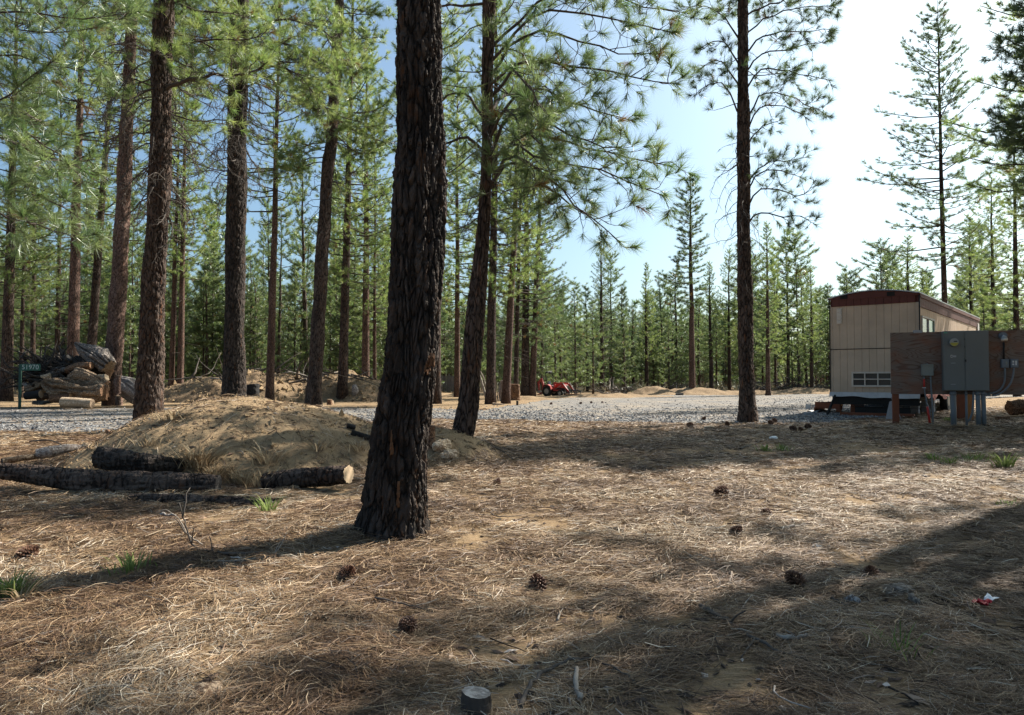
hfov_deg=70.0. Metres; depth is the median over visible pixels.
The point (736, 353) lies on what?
distant forest
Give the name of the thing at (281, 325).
young pine
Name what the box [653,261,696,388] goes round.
lodgepole pine
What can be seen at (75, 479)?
fallen log
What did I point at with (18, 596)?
grass tuft
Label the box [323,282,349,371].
young pine
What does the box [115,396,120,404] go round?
short stump
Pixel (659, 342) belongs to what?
young pine
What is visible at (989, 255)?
lodgepole pine
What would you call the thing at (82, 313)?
young pine
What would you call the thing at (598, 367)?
young pine
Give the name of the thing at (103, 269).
young pine
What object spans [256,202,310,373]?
lodgepole pine
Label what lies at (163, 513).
stick
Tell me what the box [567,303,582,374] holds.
lodgepole pine
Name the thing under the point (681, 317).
lodgepole pine
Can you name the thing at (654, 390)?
dirt berm
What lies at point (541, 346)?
young pine
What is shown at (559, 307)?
lodgepole pine
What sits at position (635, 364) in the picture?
lodgepole pine
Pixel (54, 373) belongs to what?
dead log
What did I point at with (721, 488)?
pine cone
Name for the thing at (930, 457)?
grass tuft
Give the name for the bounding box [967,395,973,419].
wooden post
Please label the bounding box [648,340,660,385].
young pine
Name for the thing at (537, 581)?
pine cone
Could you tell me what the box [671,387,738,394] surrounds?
dirt berm
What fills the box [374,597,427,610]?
stick
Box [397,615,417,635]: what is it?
pine cone
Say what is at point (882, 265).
lodgepole pine
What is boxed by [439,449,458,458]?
rock
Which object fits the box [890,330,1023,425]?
meter board
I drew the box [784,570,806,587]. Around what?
pine cone
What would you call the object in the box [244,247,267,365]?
lodgepole pine
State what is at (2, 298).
lodgepole pine
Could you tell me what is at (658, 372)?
young pine
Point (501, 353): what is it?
lodgepole pine
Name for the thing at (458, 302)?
ponderosa pine
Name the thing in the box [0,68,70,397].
ponderosa pine
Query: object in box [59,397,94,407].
dead log
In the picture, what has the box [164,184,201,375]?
lodgepole pine
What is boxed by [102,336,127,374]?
young pine
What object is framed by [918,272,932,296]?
ponderosa pine
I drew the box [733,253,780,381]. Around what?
lodgepole pine
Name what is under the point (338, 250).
lodgepole pine
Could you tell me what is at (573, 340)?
lodgepole pine
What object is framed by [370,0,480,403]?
ponderosa pine
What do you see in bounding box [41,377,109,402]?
log
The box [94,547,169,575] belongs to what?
grass tuft
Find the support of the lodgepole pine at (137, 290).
on the ground at (738, 675)
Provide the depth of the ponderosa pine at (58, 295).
46.02 m
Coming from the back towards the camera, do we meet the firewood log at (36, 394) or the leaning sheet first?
the firewood log at (36, 394)
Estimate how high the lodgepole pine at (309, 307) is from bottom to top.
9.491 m
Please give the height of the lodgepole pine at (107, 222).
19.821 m
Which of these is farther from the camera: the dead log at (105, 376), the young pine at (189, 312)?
the young pine at (189, 312)
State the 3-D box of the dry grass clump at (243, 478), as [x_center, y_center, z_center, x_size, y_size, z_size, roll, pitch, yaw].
[-2.752,1.191,7.543,0.750,0.204,0.646,0,-2,0]
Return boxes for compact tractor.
[537,371,580,395]
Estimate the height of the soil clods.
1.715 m
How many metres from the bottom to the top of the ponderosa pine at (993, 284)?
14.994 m
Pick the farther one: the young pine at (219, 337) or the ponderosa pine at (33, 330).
the young pine at (219, 337)
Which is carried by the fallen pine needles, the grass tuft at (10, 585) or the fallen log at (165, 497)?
the grass tuft at (10, 585)
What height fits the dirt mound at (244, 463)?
0.942 m
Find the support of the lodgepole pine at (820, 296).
on the ground at (738, 675)
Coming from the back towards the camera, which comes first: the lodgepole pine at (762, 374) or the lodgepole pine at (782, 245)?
the lodgepole pine at (762, 374)
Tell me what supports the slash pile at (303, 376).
on the dirt mound at (209, 388)
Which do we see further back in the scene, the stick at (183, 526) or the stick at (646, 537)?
the stick at (646, 537)
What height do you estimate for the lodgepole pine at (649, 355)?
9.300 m
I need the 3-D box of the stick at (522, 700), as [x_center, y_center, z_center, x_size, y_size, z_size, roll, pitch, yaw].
[0.179,1.175,2.668,0.479,0.025,0.295,1,-2,-25]
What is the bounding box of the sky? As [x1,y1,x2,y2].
[0,0,1023,377]
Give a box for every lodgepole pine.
[0,177,44,391]
[0,247,19,343]
[0,279,36,389]
[1,206,26,371]
[17,208,61,314]
[28,244,62,354]
[43,261,68,349]
[52,250,69,336]
[62,161,115,340]
[66,160,113,346]
[67,229,110,318]
[98,221,138,362]
[100,246,140,376]
[101,177,144,371]
[123,217,145,377]
[126,242,165,357]
[126,250,141,343]
[136,228,171,330]
[164,182,199,384]
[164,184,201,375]
[165,249,178,380]
[185,183,250,372]
[186,202,224,362]
[188,218,224,375]
[188,237,224,376]
[221,235,262,320]
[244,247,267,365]
[244,271,266,368]
[245,179,285,368]
[246,296,275,371]
[252,220,283,365]
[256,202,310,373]
[277,153,318,374]
[277,287,299,373]
[278,288,293,373]
[279,216,313,375]
[298,270,332,369]
[324,167,357,371]
[326,240,342,316]
[329,202,362,311]
[349,191,370,368]
[356,276,377,373]
[361,207,387,354]
[361,277,386,379]
[369,232,390,374]
[370,226,390,320]
[370,304,382,377]
[441,256,463,379]
[441,290,461,374]
[441,305,453,381]
[445,305,461,375]
[460,265,486,379]
[460,304,465,345]
[482,294,500,383]
[496,302,520,383]
[496,328,502,384]
[498,286,530,386]
[498,299,520,382]
[499,316,521,380]
[519,271,558,391]
[529,259,569,384]
[544,297,569,379]
[545,288,572,355]
[546,285,577,382]
[556,315,577,373]
[562,312,578,385]
[563,282,599,390]
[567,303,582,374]
[571,321,589,383]
[588,312,608,381]
[593,309,614,386]
[594,250,630,386]
[594,292,608,375]
[604,307,621,382]
[609,285,634,385]
[620,303,642,385]
[626,324,641,381]
[627,313,640,381]
[629,287,663,383]
[632,293,661,384]
[635,270,688,387]
[635,290,662,383]
[635,316,651,366]
[636,314,643,384]
[642,288,666,385]
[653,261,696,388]
[663,288,696,378]
[664,322,684,386]
[677,307,695,384]
[679,309,706,378]
[688,296,716,386]
[694,313,718,382]
[695,297,707,378]
[700,325,713,387]
[701,298,731,388]
[701,302,724,382]
[703,302,733,384]
[704,327,721,370]
[717,239,780,370]
[722,276,763,380]
[731,318,737,380]
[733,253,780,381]
[735,306,764,381]
[736,259,764,340]
[754,287,781,385]
[757,272,786,387]
[759,243,796,376]
[760,228,828,382]
[762,224,819,388]
[790,257,827,385]
[805,287,826,384]
[809,286,828,383]
[815,282,833,383]
[825,265,865,327]
[828,261,862,316]
[849,237,898,289]
[872,257,891,288]
[873,244,911,289]
[877,243,904,289]
[910,264,940,299]
[917,266,938,298]
[947,238,1012,328]
[947,272,964,308]
[953,272,977,309]
[961,217,1023,329]
[974,251,1009,328]
[985,282,1005,329]
[997,280,1023,329]
[1001,263,1023,327]
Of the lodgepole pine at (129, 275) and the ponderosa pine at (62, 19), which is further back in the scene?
the lodgepole pine at (129, 275)
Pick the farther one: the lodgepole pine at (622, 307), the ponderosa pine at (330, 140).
the lodgepole pine at (622, 307)
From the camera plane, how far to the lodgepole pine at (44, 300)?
60.82 m
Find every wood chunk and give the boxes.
[346,423,355,429]
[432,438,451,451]
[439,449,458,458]
[843,594,860,603]
[908,593,920,603]
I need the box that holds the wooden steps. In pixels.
[814,401,842,411]
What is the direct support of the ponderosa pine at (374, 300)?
on the ground at (738, 675)
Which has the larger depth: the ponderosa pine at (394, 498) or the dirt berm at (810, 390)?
the dirt berm at (810, 390)
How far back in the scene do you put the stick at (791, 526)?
5.33 m
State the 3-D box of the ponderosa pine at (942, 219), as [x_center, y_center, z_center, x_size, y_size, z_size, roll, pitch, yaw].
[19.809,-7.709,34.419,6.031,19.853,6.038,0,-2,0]
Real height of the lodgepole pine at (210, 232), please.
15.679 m
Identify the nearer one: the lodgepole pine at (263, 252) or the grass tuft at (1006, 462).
the grass tuft at (1006, 462)
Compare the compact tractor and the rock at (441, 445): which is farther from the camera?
the compact tractor
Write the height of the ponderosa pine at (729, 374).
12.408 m
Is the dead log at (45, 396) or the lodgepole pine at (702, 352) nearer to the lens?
the dead log at (45, 396)
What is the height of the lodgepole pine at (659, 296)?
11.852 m
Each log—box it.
[0,463,221,493]
[23,390,43,399]
[24,379,42,391]
[32,400,50,404]
[35,444,81,458]
[36,393,48,400]
[40,373,50,377]
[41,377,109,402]
[49,367,65,377]
[49,393,72,402]
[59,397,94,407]
[64,362,93,373]
[67,367,108,384]
[91,446,186,471]
[98,374,108,380]
[113,376,134,403]
[126,493,286,505]
[260,465,353,487]
[351,429,370,440]
[1004,399,1023,414]
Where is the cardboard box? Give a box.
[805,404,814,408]
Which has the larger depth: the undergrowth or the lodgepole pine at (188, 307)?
the undergrowth
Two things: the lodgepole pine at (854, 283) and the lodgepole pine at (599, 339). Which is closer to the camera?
the lodgepole pine at (854, 283)
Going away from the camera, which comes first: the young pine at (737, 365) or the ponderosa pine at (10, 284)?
the ponderosa pine at (10, 284)
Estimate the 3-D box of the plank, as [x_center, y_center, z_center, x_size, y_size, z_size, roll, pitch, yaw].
[10.654,1.669,21.371,2.000,0.090,0.120,-1,-2,40]
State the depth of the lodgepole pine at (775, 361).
66.94 m
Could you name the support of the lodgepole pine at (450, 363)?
on the ground at (738, 675)
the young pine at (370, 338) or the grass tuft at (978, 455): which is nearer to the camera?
the grass tuft at (978, 455)
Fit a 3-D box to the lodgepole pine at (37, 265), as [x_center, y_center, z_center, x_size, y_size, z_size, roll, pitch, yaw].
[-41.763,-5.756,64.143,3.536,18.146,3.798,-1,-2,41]
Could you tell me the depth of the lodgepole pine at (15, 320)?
57.85 m
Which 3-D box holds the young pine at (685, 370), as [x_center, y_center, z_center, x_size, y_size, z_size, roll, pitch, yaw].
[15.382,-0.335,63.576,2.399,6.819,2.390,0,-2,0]
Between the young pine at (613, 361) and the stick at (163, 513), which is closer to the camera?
the stick at (163, 513)
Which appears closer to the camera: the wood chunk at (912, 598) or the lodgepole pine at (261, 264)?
the wood chunk at (912, 598)
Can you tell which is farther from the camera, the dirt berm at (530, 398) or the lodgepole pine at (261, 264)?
the lodgepole pine at (261, 264)
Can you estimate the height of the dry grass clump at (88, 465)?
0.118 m
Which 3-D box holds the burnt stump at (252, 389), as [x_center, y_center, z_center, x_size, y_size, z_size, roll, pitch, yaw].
[-7.965,1.323,22.469,0.496,1.038,0.490,0,-2,0]
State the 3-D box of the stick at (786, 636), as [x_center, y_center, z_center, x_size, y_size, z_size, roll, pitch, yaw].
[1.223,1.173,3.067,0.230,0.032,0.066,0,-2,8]
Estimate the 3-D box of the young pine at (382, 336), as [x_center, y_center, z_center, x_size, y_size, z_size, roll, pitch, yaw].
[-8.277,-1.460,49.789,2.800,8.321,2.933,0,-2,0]
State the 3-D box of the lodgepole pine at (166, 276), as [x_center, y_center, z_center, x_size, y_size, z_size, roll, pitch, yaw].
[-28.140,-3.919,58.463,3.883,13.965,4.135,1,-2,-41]
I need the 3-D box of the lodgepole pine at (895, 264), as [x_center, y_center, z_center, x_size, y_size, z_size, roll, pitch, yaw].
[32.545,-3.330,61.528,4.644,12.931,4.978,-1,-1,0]
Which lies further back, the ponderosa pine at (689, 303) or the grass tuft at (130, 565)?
the ponderosa pine at (689, 303)
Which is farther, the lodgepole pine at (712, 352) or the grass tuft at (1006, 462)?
the lodgepole pine at (712, 352)
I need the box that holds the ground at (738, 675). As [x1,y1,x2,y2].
[0,381,1023,714]
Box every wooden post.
[956,394,964,417]
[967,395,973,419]
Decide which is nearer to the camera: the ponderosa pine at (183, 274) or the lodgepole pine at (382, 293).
the ponderosa pine at (183, 274)
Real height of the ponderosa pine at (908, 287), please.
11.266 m
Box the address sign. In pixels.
[18,364,39,408]
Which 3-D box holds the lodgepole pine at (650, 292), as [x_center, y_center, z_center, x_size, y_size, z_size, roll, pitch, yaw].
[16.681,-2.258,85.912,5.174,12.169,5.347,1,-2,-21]
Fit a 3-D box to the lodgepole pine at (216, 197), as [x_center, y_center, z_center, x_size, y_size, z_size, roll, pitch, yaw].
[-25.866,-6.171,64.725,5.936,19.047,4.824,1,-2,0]
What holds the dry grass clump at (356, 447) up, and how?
on the dirt mound at (244, 463)
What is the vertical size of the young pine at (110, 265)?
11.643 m
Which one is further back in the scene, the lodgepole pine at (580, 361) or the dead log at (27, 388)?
the lodgepole pine at (580, 361)
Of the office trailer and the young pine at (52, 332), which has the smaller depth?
the office trailer
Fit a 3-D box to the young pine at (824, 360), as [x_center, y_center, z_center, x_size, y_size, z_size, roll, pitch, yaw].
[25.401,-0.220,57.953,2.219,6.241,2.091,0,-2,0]
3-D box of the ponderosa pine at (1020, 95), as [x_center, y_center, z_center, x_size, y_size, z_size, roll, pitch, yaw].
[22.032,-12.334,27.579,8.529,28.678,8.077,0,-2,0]
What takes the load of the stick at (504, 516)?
on the ground at (738, 675)
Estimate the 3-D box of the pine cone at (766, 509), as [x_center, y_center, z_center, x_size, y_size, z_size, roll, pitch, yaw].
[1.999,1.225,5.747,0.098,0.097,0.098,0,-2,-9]
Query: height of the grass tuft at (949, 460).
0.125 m
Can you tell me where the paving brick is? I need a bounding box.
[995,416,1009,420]
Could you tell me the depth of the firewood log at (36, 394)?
27.16 m
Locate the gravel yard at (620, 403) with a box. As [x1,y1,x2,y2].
[0,394,1023,431]
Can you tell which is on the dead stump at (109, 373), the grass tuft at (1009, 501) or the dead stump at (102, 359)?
the dead stump at (102, 359)
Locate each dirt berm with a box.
[442,393,496,396]
[496,396,551,399]
[544,393,672,397]
[629,386,675,394]
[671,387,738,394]
[722,390,799,394]
[775,387,829,393]
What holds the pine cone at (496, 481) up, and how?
on the fallen pine needles
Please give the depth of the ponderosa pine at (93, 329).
38.03 m
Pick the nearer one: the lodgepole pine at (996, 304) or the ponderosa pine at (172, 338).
the ponderosa pine at (172, 338)
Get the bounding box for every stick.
[29,439,70,456]
[159,509,202,544]
[160,512,174,516]
[174,488,263,554]
[178,532,286,561]
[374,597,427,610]
[490,512,521,516]
[518,657,635,708]
[573,666,583,700]
[622,529,675,544]
[698,603,810,665]
[775,633,832,640]
[779,522,811,529]
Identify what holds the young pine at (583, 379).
on the ground at (738, 675)
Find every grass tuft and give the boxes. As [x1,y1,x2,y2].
[0,564,43,601]
[0,568,60,603]
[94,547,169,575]
[250,495,284,512]
[753,443,777,451]
[775,442,793,450]
[862,622,954,663]
[924,453,948,459]
[938,455,958,464]
[953,452,986,461]
[961,451,988,459]
[985,451,1023,467]
[996,497,1021,506]
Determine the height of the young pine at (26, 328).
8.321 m
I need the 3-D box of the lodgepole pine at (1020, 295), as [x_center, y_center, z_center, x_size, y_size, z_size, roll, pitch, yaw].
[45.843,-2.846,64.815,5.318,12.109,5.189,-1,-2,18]
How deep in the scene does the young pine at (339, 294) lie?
56.73 m
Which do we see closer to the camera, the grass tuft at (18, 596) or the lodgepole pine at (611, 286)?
the grass tuft at (18, 596)
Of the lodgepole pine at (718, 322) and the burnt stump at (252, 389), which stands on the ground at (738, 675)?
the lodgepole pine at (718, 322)
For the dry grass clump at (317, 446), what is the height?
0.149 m
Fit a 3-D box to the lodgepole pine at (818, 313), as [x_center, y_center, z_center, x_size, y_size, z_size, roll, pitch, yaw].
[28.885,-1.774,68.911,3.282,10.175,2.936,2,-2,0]
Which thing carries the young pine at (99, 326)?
on the ground at (738, 675)
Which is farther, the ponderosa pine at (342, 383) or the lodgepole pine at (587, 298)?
the lodgepole pine at (587, 298)
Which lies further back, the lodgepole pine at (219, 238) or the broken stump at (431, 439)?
the lodgepole pine at (219, 238)
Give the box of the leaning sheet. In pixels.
[886,401,891,418]
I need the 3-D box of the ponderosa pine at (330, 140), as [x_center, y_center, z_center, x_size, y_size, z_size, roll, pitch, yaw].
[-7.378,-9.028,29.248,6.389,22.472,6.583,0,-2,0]
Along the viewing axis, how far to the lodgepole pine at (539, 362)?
63.48 m
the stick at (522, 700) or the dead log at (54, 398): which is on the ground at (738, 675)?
the dead log at (54, 398)
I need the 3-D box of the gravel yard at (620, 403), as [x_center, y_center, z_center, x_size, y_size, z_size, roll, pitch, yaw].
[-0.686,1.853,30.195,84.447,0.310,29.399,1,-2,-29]
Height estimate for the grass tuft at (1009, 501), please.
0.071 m
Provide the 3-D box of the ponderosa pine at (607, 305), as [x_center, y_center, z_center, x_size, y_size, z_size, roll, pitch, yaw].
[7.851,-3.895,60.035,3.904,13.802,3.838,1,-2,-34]
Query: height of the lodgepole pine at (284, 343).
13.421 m
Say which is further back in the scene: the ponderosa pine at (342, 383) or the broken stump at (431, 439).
the ponderosa pine at (342, 383)
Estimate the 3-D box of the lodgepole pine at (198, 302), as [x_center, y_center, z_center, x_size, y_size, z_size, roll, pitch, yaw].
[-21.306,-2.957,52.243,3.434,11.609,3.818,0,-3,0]
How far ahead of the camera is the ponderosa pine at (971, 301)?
52.26 m
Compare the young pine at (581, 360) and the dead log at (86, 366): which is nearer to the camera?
the dead log at (86, 366)
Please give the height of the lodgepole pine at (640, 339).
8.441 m
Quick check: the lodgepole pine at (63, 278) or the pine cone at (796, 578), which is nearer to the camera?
the pine cone at (796, 578)
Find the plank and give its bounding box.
[840,412,914,416]
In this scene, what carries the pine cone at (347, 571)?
on the fallen pine needles
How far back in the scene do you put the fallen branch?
8.68 m
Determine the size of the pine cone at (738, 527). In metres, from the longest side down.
0.109 x 0.096 x 0.096 m
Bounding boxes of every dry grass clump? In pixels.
[82,457,96,469]
[123,432,161,446]
[153,408,192,419]
[163,441,231,468]
[180,456,239,479]
[209,463,263,484]
[234,465,285,488]
[242,442,297,466]
[304,437,339,451]
[343,440,369,451]
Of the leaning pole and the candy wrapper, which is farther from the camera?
the leaning pole
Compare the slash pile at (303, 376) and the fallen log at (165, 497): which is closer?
the fallen log at (165, 497)
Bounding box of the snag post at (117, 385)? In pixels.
[114,375,120,393]
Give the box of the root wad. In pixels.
[0,334,84,392]
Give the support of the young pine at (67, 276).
on the ground at (738, 675)
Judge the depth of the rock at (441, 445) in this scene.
8.93 m
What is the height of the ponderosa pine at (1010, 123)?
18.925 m
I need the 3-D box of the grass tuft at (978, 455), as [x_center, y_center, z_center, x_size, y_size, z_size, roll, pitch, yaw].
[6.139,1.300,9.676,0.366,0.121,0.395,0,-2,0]
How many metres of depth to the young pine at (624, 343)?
56.02 m
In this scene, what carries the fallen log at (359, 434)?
on the dirt mound at (244, 463)
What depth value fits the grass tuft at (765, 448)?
11.05 m
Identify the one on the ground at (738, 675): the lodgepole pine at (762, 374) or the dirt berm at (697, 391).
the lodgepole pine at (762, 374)
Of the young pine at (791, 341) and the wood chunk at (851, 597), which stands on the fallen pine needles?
the wood chunk at (851, 597)
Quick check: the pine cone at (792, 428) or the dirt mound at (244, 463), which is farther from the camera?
the pine cone at (792, 428)
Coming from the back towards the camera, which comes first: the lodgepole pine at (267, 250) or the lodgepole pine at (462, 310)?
the lodgepole pine at (462, 310)
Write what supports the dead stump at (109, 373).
on the root wad
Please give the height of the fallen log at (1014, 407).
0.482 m
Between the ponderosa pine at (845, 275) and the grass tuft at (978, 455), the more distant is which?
the ponderosa pine at (845, 275)
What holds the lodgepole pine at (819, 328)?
on the ground at (738, 675)
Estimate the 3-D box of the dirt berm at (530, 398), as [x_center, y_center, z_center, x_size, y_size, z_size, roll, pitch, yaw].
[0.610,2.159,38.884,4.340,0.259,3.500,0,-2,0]
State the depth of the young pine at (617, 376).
65.28 m
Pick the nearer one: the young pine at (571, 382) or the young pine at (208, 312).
the young pine at (208, 312)
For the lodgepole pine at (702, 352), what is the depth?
85.43 m
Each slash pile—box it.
[165,347,380,385]
[577,373,638,393]
[649,368,688,389]
[737,364,829,390]
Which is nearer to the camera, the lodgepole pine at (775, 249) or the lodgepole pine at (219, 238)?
the lodgepole pine at (219, 238)
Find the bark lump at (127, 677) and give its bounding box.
[115,672,139,687]
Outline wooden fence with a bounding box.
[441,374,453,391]
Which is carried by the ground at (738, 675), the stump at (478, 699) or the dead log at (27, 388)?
the stump at (478, 699)
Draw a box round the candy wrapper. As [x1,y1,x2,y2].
[971,593,999,605]
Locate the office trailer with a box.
[826,289,979,414]
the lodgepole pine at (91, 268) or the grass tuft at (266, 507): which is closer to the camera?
the grass tuft at (266, 507)
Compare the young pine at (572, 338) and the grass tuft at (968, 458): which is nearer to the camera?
the grass tuft at (968, 458)
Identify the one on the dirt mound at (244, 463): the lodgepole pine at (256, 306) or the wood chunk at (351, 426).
the wood chunk at (351, 426)
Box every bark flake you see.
[188,681,222,700]
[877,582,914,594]
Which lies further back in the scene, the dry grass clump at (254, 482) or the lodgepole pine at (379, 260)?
the lodgepole pine at (379, 260)
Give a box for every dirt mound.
[61,396,501,484]
[123,370,380,402]
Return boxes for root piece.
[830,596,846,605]
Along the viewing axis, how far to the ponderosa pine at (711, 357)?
58.02 m
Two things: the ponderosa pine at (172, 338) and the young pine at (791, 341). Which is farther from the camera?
the young pine at (791, 341)
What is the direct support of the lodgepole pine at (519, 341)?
on the ground at (738, 675)
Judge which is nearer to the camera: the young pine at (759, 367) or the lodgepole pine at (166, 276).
the lodgepole pine at (166, 276)
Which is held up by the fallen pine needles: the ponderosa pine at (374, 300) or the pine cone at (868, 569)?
the pine cone at (868, 569)
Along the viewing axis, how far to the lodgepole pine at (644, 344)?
78.00 m
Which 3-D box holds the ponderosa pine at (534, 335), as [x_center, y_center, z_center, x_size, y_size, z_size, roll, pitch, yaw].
[1.054,-6.141,42.753,5.017,17.380,4.974,2,-3,0]
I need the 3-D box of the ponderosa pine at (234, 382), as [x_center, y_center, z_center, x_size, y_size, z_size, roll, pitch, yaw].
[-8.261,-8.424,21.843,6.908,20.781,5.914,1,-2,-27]
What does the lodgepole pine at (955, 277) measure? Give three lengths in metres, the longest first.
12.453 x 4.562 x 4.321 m
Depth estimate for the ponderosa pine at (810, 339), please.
53.04 m
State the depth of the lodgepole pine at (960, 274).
70.99 m
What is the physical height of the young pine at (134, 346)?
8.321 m
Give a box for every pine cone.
[14,545,39,561]
[338,565,356,580]
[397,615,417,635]
[493,477,500,486]
[528,573,547,590]
[713,485,728,496]
[728,525,742,537]
[760,507,772,514]
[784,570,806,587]
[789,426,796,430]
[804,423,811,428]
[862,565,879,578]
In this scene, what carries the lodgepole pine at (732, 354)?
on the ground at (738, 675)
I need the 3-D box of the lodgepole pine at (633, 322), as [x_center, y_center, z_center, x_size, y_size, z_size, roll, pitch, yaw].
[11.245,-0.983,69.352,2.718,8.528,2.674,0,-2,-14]
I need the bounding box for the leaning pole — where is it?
[480,375,484,396]
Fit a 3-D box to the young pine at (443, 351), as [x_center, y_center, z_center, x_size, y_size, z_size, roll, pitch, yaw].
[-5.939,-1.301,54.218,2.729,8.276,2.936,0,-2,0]
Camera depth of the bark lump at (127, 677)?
2.65 m
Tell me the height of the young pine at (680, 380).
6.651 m
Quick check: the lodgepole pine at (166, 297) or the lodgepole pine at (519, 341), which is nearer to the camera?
the lodgepole pine at (166, 297)
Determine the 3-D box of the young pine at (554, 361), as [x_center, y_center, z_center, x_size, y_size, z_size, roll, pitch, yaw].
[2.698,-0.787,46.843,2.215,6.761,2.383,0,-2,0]
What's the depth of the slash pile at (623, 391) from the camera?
52.73 m
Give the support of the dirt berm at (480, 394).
on the ground at (738, 675)
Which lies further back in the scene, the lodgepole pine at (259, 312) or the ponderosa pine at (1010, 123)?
the lodgepole pine at (259, 312)
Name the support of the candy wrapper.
on the ground at (738, 675)
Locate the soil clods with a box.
[60,369,496,482]
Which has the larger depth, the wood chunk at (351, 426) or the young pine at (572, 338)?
the young pine at (572, 338)
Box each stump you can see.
[73,355,113,377]
[74,342,116,371]
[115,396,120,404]
[246,384,259,396]
[327,399,331,404]
[428,426,434,448]
[461,686,491,714]
[497,380,502,400]
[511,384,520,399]
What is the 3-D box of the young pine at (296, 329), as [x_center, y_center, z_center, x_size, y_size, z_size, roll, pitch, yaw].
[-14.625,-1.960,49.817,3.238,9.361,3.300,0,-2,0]
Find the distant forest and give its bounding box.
[15,274,1023,386]
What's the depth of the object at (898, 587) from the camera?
3.75 m
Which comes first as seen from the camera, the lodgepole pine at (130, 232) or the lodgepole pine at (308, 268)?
the lodgepole pine at (308, 268)
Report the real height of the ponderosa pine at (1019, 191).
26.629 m
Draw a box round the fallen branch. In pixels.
[1,453,37,463]
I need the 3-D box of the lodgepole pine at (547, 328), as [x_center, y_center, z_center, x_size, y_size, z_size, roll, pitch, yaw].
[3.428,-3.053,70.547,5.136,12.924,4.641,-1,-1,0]
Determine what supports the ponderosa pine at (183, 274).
on the ground at (738, 675)
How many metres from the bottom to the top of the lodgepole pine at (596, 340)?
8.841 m
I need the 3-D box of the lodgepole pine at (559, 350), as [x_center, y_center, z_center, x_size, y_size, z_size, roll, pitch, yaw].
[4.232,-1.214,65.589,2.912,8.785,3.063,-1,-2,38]
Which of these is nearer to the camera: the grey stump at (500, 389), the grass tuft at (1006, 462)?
the grass tuft at (1006, 462)
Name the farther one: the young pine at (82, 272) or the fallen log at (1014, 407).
the young pine at (82, 272)
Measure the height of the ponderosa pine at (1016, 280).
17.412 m
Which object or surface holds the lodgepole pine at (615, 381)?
on the ground at (738, 675)
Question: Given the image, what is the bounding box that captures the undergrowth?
[13,378,828,392]
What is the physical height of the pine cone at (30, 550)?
0.119 m
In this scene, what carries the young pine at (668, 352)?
on the ground at (738, 675)
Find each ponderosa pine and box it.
[0,0,67,400]
[0,0,150,356]
[0,0,154,262]
[0,63,70,361]
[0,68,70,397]
[14,49,110,357]
[50,0,288,419]
[55,0,210,405]
[61,0,177,345]
[108,0,361,397]
[129,53,218,383]
[130,75,218,385]
[186,0,319,399]
[254,0,396,406]
[302,0,396,399]
[315,33,395,375]
[349,0,447,543]
[349,122,392,378]
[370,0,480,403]
[387,0,716,435]
[441,48,501,396]
[445,0,541,403]
[473,21,562,403]
[484,34,575,383]
[496,139,569,395]
[498,122,566,395]
[582,228,629,391]
[635,262,664,386]
[659,172,718,387]
[665,0,845,422]
[694,261,727,388]
[713,244,737,390]
[753,221,792,395]
[795,264,824,387]
[826,272,850,341]
[854,0,993,303]
[889,235,925,291]
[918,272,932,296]
[941,0,1023,230]
[947,212,1000,328]
[955,171,1023,395]
[963,0,1023,324]
[971,0,1023,190]
[978,102,1023,396]
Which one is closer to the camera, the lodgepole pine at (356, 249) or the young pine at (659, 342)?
the lodgepole pine at (356, 249)
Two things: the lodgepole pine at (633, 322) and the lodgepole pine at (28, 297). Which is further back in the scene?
the lodgepole pine at (633, 322)
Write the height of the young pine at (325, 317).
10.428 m
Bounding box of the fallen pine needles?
[0,392,1023,714]
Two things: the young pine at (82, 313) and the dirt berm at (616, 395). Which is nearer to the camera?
the dirt berm at (616, 395)
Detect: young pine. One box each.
[0,285,28,389]
[14,277,54,376]
[19,263,66,392]
[43,268,81,356]
[62,282,99,352]
[64,244,107,347]
[80,284,107,347]
[98,261,126,365]
[98,262,137,375]
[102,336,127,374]
[104,286,138,376]
[131,295,168,378]
[165,251,197,382]
[176,267,221,377]
[184,240,224,376]
[188,285,222,376]
[204,242,262,373]
[208,294,224,376]
[244,284,265,370]
[244,307,266,368]
[256,266,291,372]
[261,280,293,372]
[275,262,310,377]
[308,265,333,372]
[323,249,372,372]
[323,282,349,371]
[324,263,353,370]
[328,253,376,374]
[331,315,361,374]
[333,231,386,379]
[370,278,388,376]
[441,268,463,382]
[441,306,447,383]
[454,267,496,378]
[501,284,541,385]
[520,265,564,393]
[538,297,568,382]
[557,277,592,393]
[562,334,573,383]
[572,327,590,381]
[579,297,608,393]
[579,347,590,386]
[594,311,616,388]
[612,307,637,389]
[612,324,632,386]
[642,330,660,385]
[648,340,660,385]
[652,310,674,383]
[654,316,678,388]
[664,323,682,382]
[677,320,701,385]
[732,344,754,382]
[755,340,765,383]
[770,337,783,383]
[777,335,790,385]
[781,314,808,385]
[789,328,809,387]
[818,317,829,387]
[972,284,1003,330]
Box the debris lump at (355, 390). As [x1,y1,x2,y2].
[352,384,358,394]
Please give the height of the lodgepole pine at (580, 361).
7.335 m
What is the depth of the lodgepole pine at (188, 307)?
50.10 m
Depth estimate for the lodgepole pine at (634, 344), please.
80.42 m
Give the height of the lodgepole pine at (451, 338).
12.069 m
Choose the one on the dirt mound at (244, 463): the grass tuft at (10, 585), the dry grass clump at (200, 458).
the dry grass clump at (200, 458)

